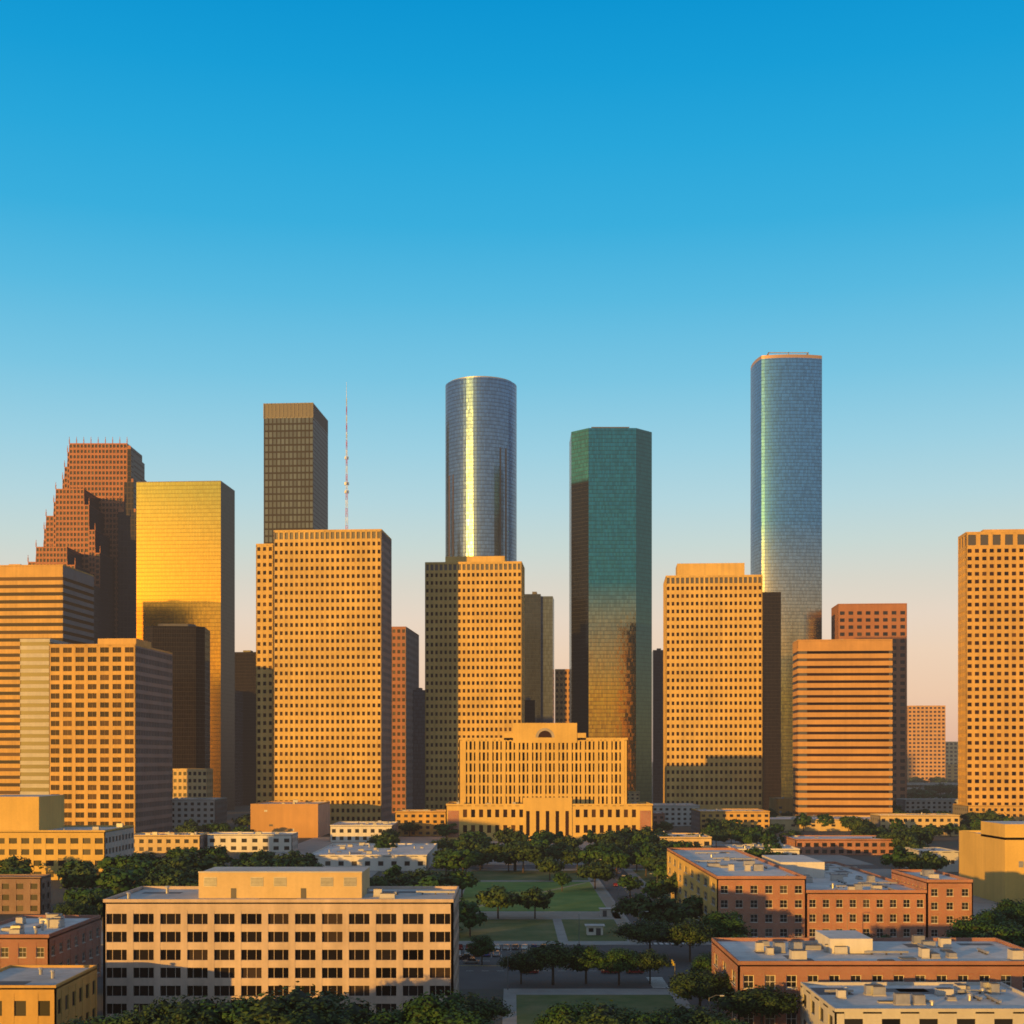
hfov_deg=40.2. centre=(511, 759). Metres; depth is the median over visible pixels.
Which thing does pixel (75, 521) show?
tower stepped gable
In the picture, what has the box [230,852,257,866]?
tree
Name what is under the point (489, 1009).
tree
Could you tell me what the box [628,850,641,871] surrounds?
tree
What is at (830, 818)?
tree
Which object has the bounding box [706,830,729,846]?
tree
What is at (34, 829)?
yellow block
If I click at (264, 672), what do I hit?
skyscraper
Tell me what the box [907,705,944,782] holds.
tower
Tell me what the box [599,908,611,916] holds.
park shed
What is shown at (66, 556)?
tower stepped gable
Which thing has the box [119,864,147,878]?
tree
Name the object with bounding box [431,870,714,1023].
park lawns
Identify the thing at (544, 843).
tree
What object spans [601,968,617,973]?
car
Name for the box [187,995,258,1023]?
tree
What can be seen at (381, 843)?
tree
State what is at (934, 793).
tree
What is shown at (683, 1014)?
tree
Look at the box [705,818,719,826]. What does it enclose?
tree
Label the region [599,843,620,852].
tree
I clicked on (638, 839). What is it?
tree
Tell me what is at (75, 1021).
tree
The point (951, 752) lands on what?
tower
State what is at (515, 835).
tree
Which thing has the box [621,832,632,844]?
tree
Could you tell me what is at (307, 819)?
orange block
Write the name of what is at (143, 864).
tree
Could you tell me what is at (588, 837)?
tree
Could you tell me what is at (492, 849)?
tree
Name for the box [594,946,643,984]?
tree
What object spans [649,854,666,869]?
tree
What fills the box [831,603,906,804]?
brown tower
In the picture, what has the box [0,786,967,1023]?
ground
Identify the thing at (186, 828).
tree
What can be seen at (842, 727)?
banded tower
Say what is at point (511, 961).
tree
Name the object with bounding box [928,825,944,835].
tree
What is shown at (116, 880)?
tree
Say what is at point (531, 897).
tree
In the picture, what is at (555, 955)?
tree
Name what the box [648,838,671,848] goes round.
tree
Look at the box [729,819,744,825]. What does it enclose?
tree
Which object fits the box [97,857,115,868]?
tree
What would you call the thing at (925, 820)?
building
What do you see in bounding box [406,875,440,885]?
tree
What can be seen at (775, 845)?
tree
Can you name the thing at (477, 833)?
tree
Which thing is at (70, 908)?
tree
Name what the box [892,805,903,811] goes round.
tree
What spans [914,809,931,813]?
tree
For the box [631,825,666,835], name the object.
tree
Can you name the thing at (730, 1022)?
tree
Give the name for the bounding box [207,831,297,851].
white low block
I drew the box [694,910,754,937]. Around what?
tree
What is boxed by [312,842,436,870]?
white-roofed hall
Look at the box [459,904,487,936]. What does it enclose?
tree
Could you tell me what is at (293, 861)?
tree
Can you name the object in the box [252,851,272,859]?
tree
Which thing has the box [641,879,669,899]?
tree
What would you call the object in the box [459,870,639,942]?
park paths
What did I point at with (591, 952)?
tree
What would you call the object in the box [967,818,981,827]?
tree
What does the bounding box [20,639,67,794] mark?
banded tower base
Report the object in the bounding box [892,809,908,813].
tree
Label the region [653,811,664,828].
building
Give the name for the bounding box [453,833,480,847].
tree
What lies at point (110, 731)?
office building
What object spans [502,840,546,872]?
tree
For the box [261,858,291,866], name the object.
tree
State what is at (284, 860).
tree
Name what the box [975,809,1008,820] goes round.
tree
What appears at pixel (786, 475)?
skyscraper
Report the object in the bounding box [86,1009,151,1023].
tree
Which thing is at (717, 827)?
tree
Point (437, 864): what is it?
tree
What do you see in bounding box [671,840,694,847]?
tree
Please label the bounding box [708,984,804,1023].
tree
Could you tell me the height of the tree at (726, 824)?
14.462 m
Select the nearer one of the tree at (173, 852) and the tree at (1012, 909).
the tree at (1012, 909)
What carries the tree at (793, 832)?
on the ground at (947, 842)
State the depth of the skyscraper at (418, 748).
1499.96 m
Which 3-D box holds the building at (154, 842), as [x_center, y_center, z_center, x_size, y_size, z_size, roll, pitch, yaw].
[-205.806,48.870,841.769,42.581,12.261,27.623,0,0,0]
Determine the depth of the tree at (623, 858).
655.87 m
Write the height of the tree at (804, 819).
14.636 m
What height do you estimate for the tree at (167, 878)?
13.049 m
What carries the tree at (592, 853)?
on the ground at (947, 842)
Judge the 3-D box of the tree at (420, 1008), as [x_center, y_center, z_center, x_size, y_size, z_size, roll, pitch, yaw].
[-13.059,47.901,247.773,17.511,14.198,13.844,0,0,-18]
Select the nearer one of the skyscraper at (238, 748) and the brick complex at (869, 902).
the brick complex at (869, 902)
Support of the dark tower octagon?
on the ground at (947, 842)
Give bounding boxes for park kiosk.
[584,924,604,934]
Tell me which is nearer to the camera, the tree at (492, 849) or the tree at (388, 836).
the tree at (492, 849)
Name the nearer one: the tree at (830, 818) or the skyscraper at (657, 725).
the tree at (830, 818)
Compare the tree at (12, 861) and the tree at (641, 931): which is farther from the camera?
the tree at (12, 861)
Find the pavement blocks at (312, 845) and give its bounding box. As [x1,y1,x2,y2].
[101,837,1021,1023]
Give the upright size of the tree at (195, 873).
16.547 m
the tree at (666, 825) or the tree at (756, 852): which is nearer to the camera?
the tree at (756, 852)
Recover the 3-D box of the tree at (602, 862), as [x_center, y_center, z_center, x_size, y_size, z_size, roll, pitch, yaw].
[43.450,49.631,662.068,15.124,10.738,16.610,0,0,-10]
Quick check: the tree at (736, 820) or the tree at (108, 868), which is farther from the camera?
the tree at (736, 820)
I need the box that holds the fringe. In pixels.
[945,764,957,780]
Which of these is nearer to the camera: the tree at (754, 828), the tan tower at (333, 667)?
the tree at (754, 828)
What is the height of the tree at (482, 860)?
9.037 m
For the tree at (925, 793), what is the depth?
1799.47 m
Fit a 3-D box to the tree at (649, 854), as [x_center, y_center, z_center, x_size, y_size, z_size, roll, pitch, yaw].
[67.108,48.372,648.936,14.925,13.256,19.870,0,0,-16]
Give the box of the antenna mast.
[344,382,348,527]
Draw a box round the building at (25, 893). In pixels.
[0,874,50,913]
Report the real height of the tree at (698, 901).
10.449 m
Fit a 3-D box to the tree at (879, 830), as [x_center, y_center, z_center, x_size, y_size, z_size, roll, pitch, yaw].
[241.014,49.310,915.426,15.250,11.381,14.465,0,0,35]
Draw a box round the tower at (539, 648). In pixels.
[525,592,553,722]
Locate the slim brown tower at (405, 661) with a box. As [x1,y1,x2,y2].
[392,626,418,812]
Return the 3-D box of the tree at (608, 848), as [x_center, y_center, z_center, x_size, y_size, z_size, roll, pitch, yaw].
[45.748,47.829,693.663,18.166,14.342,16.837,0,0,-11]
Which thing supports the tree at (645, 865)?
on the ground at (947, 842)
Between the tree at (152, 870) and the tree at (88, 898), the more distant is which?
the tree at (152, 870)
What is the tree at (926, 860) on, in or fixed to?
on the ground at (947, 842)
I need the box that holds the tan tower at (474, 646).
[425,556,524,809]
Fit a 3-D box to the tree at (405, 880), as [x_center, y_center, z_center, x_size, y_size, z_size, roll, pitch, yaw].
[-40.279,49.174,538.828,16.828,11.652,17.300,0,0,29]
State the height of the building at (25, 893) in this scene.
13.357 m
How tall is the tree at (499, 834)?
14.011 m
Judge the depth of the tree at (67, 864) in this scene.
609.87 m
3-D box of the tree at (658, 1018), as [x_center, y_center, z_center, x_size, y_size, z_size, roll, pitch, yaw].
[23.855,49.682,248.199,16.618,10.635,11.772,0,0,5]
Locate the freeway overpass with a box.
[907,783,957,794]
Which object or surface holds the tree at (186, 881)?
on the ground at (947, 842)
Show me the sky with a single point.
(212, 212)
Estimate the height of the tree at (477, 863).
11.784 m
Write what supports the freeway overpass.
on the ground at (947, 842)
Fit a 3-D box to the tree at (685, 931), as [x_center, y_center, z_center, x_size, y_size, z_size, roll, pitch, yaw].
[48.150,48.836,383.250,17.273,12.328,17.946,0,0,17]
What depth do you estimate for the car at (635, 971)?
360.13 m
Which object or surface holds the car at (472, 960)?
on the streets
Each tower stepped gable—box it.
[28,540,99,643]
[44,485,114,638]
[62,437,146,637]
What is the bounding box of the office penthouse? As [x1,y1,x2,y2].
[198,871,361,897]
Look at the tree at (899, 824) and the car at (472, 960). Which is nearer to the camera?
the car at (472, 960)
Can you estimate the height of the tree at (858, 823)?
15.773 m
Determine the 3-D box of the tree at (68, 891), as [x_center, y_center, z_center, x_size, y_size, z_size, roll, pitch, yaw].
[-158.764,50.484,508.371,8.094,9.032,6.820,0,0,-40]
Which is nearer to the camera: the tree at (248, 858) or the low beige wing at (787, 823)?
the tree at (248, 858)
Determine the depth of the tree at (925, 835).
826.61 m
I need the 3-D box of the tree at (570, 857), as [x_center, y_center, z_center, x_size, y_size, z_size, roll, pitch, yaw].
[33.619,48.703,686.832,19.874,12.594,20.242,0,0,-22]
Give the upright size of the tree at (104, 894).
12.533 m
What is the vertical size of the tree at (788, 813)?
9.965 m
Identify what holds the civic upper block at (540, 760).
on the civic lower wing at (531, 816)
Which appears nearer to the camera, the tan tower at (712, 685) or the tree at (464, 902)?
the tree at (464, 902)
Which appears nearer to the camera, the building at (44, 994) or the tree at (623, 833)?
the building at (44, 994)
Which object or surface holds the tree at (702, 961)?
on the streets
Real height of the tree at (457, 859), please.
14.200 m
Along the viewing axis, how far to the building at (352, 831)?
939.08 m
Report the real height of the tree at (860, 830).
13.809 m
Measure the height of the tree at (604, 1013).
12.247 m
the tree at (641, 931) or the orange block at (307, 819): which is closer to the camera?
the tree at (641, 931)
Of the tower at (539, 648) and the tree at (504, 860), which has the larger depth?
the tower at (539, 648)
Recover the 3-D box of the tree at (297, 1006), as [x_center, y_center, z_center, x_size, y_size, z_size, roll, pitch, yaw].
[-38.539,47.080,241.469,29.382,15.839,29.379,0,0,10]
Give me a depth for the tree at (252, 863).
556.09 m
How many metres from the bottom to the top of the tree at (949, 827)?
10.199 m
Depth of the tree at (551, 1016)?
248.86 m
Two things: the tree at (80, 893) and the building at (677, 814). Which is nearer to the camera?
the tree at (80, 893)
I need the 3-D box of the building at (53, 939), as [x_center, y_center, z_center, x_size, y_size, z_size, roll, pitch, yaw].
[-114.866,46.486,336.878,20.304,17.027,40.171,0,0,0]
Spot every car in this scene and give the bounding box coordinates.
[459,954,473,959]
[463,957,479,963]
[493,950,499,956]
[503,944,508,949]
[512,944,518,949]
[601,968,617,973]
[626,969,643,973]
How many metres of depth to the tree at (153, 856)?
604.88 m
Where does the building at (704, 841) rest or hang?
on the ground at (947, 842)
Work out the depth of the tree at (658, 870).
602.76 m
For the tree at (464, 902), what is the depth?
446.44 m
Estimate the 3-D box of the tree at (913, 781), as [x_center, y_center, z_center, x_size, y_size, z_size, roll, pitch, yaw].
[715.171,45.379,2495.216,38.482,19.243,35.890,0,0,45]
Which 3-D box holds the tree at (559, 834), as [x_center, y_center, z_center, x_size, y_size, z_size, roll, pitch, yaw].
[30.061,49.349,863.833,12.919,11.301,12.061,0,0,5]
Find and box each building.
[0,874,50,913]
[0,913,100,976]
[0,965,96,1023]
[134,831,209,852]
[172,797,226,829]
[173,769,212,797]
[330,820,397,841]
[395,809,445,835]
[628,791,639,801]
[652,803,699,825]
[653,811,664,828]
[654,831,711,847]
[691,809,769,833]
[725,843,799,854]
[870,812,959,835]
[896,797,957,813]
[905,847,958,871]
[953,803,1023,821]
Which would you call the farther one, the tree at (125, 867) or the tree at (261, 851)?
the tree at (261, 851)
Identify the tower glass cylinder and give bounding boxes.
[445,376,516,560]
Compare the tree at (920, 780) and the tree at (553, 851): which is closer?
the tree at (553, 851)
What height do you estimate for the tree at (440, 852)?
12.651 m
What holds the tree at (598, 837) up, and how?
on the ground at (947, 842)
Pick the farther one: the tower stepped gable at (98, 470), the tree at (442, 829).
the tower stepped gable at (98, 470)
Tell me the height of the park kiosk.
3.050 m
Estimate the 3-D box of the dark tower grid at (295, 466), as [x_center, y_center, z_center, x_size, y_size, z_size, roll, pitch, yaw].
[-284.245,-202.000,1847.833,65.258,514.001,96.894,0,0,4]
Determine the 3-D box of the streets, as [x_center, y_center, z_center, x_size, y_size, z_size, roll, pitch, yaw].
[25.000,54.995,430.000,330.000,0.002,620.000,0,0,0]
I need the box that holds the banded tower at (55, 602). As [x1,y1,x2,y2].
[0,564,93,794]
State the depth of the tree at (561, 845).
760.95 m
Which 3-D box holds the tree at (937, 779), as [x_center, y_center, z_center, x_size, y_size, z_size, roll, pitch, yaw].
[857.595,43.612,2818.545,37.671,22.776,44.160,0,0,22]
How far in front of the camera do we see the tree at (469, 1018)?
241.22 m
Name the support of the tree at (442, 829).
on the ground at (947, 842)
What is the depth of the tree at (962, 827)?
961.21 m
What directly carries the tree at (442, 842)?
on the ground at (947, 842)
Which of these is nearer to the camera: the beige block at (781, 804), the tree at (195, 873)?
the tree at (195, 873)
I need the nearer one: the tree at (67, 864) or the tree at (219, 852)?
the tree at (67, 864)
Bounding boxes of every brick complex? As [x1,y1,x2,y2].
[667,848,805,937]
[762,855,926,937]
[892,869,972,937]
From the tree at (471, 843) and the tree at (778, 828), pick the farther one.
the tree at (778, 828)
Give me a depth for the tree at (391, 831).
905.94 m
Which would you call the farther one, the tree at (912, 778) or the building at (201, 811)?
the tree at (912, 778)
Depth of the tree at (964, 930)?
360.93 m
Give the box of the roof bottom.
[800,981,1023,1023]
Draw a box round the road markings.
[101,879,685,987]
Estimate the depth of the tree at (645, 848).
659.96 m
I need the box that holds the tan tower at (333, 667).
[274,529,391,824]
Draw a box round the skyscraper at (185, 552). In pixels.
[136,481,234,810]
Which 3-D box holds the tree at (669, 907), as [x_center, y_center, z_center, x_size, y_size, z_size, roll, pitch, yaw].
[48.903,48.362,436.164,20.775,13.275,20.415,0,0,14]
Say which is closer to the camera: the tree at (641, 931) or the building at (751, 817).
the tree at (641, 931)
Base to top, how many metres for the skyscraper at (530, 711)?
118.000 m
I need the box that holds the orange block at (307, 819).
[250,800,329,837]
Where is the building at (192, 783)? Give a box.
[173,769,212,797]
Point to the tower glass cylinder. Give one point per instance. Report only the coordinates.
(480, 465)
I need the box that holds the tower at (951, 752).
[945,742,957,763]
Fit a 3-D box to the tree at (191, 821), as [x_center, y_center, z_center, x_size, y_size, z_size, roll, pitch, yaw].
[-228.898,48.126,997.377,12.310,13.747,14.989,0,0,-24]
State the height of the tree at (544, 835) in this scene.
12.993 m
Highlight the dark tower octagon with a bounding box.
[145,624,209,797]
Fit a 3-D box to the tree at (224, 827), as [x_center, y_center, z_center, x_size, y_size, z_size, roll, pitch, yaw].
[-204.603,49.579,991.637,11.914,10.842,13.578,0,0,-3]
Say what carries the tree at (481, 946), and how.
on the streets
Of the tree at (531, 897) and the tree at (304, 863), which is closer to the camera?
the tree at (531, 897)
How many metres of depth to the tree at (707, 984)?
296.07 m
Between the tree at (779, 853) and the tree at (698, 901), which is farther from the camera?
the tree at (779, 853)
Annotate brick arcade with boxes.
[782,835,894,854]
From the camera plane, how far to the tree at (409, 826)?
1003.64 m
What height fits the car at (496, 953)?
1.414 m
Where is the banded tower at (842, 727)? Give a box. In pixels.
[793,639,892,815]
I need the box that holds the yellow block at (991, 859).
[959,821,1023,902]
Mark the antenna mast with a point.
(347, 490)
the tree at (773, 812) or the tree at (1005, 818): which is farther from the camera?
the tree at (773, 812)
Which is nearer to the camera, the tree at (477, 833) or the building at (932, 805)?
the tree at (477, 833)
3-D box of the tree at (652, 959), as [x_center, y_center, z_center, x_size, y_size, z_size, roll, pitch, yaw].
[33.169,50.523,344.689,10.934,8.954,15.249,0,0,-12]
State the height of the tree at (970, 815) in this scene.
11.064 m
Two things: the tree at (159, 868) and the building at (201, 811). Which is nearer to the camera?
the tree at (159, 868)
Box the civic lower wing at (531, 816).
[446,798,652,840]
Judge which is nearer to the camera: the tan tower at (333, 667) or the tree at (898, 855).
the tree at (898, 855)
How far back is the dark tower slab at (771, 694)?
1550.00 m
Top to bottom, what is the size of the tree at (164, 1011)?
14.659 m
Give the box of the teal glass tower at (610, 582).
[569,427,651,802]
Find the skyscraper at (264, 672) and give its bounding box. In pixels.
[256,544,273,802]
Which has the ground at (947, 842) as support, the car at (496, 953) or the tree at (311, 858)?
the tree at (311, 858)
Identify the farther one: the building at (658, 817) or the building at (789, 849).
the building at (658, 817)
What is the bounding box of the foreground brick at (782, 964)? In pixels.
[712,930,1023,1023]
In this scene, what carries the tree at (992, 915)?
on the streets
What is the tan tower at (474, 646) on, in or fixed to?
on the ground at (947, 842)
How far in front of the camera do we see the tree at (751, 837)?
833.47 m
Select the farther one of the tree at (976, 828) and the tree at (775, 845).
the tree at (976, 828)
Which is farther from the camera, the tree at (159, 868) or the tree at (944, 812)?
the tree at (944, 812)
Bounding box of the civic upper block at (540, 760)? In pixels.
[459,723,627,803]
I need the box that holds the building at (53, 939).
[0,913,100,976]
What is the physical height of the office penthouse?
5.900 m
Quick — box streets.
[97,865,886,1019]
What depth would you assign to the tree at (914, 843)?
720.49 m
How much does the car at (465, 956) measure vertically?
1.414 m
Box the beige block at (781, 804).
[769,797,792,815]
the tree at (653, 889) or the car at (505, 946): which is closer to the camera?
the car at (505, 946)
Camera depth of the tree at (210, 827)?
988.67 m
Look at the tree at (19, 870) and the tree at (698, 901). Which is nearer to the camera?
the tree at (698, 901)
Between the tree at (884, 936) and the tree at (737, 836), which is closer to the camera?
the tree at (884, 936)
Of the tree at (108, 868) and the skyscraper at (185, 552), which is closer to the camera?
the tree at (108, 868)
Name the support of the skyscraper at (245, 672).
on the ground at (947, 842)
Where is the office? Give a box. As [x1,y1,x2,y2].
[103,867,458,1017]
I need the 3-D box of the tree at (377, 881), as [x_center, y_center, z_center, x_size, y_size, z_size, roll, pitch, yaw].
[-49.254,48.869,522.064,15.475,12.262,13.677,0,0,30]
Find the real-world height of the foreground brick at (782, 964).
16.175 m
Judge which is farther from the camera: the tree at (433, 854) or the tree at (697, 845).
the tree at (697, 845)
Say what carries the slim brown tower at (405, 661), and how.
on the ground at (947, 842)
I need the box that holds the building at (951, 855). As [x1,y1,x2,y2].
[905,847,958,871]
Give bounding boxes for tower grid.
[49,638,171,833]
[263,402,327,543]
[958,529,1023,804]
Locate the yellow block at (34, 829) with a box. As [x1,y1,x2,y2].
[0,795,133,879]
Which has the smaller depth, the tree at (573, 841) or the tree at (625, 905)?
the tree at (625, 905)
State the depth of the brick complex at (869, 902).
427.84 m
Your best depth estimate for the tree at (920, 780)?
2866.29 m
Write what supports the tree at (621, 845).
on the ground at (947, 842)
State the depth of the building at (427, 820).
1013.16 m
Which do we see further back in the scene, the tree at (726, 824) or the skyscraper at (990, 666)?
the skyscraper at (990, 666)
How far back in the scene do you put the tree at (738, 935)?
346.56 m
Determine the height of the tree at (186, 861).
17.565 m
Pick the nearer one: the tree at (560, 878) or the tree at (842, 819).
the tree at (560, 878)
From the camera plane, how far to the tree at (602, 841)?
759.62 m
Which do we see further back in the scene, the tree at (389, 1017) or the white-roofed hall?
the white-roofed hall
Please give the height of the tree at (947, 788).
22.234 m
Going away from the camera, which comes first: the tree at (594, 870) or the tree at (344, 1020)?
the tree at (344, 1020)
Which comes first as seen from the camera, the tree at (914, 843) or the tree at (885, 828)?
the tree at (914, 843)
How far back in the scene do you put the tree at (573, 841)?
799.41 m
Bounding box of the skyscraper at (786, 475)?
[751,352,821,796]
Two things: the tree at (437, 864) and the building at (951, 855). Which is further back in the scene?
the building at (951, 855)
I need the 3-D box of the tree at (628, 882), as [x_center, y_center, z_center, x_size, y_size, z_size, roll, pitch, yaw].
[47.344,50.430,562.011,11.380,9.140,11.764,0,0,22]
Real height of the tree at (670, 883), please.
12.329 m
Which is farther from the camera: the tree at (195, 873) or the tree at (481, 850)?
the tree at (481, 850)
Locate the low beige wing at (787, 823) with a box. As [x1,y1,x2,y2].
[770,816,869,830]
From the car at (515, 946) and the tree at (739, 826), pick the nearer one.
the car at (515, 946)
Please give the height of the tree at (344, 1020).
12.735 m
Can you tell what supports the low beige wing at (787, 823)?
on the ground at (947, 842)
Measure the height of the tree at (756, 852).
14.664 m
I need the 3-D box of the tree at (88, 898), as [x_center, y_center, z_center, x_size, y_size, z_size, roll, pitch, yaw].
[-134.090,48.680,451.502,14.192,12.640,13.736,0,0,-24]
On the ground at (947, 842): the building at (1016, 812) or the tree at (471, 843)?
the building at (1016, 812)
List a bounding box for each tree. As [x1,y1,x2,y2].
[0,855,34,870]
[0,866,33,873]
[50,898,102,914]
[55,862,100,889]
[60,1016,90,1023]
[61,859,93,871]
[63,887,77,901]
[65,886,114,903]
[76,891,107,919]
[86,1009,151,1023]
[91,890,113,927]
[94,866,148,894]
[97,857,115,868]
[98,851,154,869]
[102,866,134,876]
[113,994,228,1023]
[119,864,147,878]
[125,859,159,869]
[141,872,161,885]
[143,852,171,861]
[143,864,176,874]
[149,867,169,875]
[149,869,197,885]
[152,851,223,871]
[160,876,198,885]
[164,846,197,858]
[174,823,204,831]
[183,818,198,826]
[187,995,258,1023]
[189,862,228,882]
[197,845,232,863]
[202,822,218,832]
[214,822,230,831]
[216,981,379,1023]
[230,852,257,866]
[231,813,249,826]
[232,825,249,831]
[233,859,278,866]
[236,857,261,866]
[249,849,274,860]
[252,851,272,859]
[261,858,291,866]
[272,857,289,862]
[273,850,318,864]
[282,860,323,866]
[289,858,300,866]
[320,1002,385,1023]
[359,1007,412,1023]
[367,831,399,842]
[370,874,399,885]
[374,838,398,847]
[380,828,399,835]
[381,864,402,880]
[386,873,421,885]
[391,989,478,1023]
[399,821,420,836]
[399,867,452,885]
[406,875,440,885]
[428,1008,493,1023]
[431,837,455,849]
[431,854,446,875]
[432,846,449,856]
[434,823,457,835]
[435,849,463,871]
[440,848,481,871]
[440,992,514,1022]
[446,869,480,896]
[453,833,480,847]
[457,837,490,865]
[459,898,479,908]
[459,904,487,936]
[460,830,486,838]
[460,859,480,874]
[465,935,496,964]
[471,835,492,843]
[472,847,491,868]
[475,885,522,918]
[479,853,492,869]
[483,840,535,870]
[492,827,523,842]
[496,846,516,871]
[496,949,545,983]
[501,830,529,843]
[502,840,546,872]
[516,941,589,984]
[518,886,554,918]
[527,839,550,847]
[529,830,553,842]
[531,1000,596,1023]
[534,855,566,880]
[543,845,570,860]
[552,842,572,849]
[552,998,657,1023]
[553,835,583,846]
[553,871,571,890]
[555,831,565,837]
[558,847,589,871]
[564,943,609,983]
[576,861,615,888]
[578,847,605,864]
[582,830,596,843]
[584,842,617,857]
[587,839,607,845]
[588,854,618,866]
[592,829,631,842]
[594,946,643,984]
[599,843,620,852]
[601,834,628,844]
[603,850,630,876]
[608,918,670,950]
[611,892,651,921]
[612,841,632,852]
[613,1009,684,1023]
[614,826,641,843]
[617,874,643,896]
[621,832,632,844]
[625,842,666,853]
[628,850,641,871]
[629,833,654,845]
[629,948,670,983]
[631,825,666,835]
[631,842,653,875]
[633,894,698,922]
[639,850,666,877]
[640,1003,737,1023]
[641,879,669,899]
[643,854,661,877]
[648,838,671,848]
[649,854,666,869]
[652,862,666,878]
[652,918,717,961]
[653,821,673,830]
[653,872,677,902]
[666,966,733,1007]
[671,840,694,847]
[681,895,702,920]
[686,841,702,847]
[689,952,711,974]
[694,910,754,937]
[696,1014,750,1023]
[704,822,723,832]
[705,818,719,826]
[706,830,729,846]
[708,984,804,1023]
[715,819,739,829]
[719,827,743,842]
[728,933,751,937]
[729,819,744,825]
[729,828,748,844]
[734,824,749,829]
[741,831,759,843]
[744,846,770,857]
[747,825,763,844]
[759,829,779,844]
[763,841,781,848]
[767,850,788,854]
[768,809,778,815]
[768,823,784,832]
[779,829,803,836]
[780,811,792,815]
[780,834,792,843]
[794,812,811,830]
[816,814,833,825]
[839,816,855,830]
[843,816,873,830]
[851,826,875,834]
[864,933,891,937]
[871,826,890,831]
[872,828,907,838]
[874,827,889,834]
[880,845,913,868]
[888,818,905,830]
[889,830,919,846]
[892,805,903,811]
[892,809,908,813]
[898,838,929,848]
[902,850,950,869]
[903,824,929,833]
[907,780,919,787]
[908,777,923,780]
[909,792,922,797]
[911,827,937,844]
[914,778,925,782]
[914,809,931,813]
[916,789,932,797]
[927,789,939,797]
[928,776,947,782]
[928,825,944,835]
[929,783,953,794]
[936,810,950,813]
[942,823,956,836]
[942,917,998,937]
[956,823,971,832]
[960,811,976,819]
[960,819,972,825]
[964,908,1014,928]
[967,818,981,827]
[970,824,980,829]
[970,921,1023,947]
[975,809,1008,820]
[992,898,1023,928]
[1002,816,1013,820]
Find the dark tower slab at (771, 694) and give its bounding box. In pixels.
[762,592,780,809]
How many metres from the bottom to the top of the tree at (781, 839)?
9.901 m
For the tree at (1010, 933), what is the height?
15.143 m
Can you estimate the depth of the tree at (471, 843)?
725.18 m
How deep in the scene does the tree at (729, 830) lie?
919.55 m
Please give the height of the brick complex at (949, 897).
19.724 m
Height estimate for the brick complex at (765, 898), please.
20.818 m
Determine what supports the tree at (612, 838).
on the ground at (947, 842)
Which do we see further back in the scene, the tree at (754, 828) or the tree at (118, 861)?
the tree at (754, 828)
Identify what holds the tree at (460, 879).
on the ground at (947, 842)
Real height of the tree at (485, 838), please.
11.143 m
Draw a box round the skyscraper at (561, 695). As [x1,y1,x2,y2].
[555,669,568,722]
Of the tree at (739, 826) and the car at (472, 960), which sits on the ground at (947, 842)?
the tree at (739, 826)
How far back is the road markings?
353.96 m
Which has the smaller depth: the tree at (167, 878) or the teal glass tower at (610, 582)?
the tree at (167, 878)
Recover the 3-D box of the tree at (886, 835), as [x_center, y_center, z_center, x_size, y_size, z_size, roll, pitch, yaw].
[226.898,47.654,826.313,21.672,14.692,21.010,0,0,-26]
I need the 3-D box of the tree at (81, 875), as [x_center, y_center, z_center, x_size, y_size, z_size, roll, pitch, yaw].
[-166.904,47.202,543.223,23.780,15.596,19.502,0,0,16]
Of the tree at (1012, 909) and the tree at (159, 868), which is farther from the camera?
the tree at (159, 868)
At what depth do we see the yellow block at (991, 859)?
542.59 m
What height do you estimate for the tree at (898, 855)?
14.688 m
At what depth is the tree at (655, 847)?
714.55 m
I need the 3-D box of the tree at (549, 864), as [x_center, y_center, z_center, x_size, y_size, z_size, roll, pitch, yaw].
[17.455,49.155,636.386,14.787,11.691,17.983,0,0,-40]
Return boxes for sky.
[0,0,1023,741]
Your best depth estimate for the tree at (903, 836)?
806.27 m
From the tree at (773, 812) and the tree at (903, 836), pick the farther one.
the tree at (773, 812)
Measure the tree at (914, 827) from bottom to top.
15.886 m
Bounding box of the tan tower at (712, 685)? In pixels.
[663,563,761,808]
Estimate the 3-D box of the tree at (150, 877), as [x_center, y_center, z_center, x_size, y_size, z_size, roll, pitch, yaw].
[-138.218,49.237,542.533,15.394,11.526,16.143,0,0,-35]
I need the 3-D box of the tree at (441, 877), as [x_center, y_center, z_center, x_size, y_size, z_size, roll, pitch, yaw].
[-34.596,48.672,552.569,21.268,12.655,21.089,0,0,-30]
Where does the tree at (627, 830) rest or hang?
on the ground at (947, 842)
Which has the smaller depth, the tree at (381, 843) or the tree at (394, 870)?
the tree at (394, 870)
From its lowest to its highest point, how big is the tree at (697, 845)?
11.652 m
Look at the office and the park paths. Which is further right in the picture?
the park paths
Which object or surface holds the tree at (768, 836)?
on the ground at (947, 842)

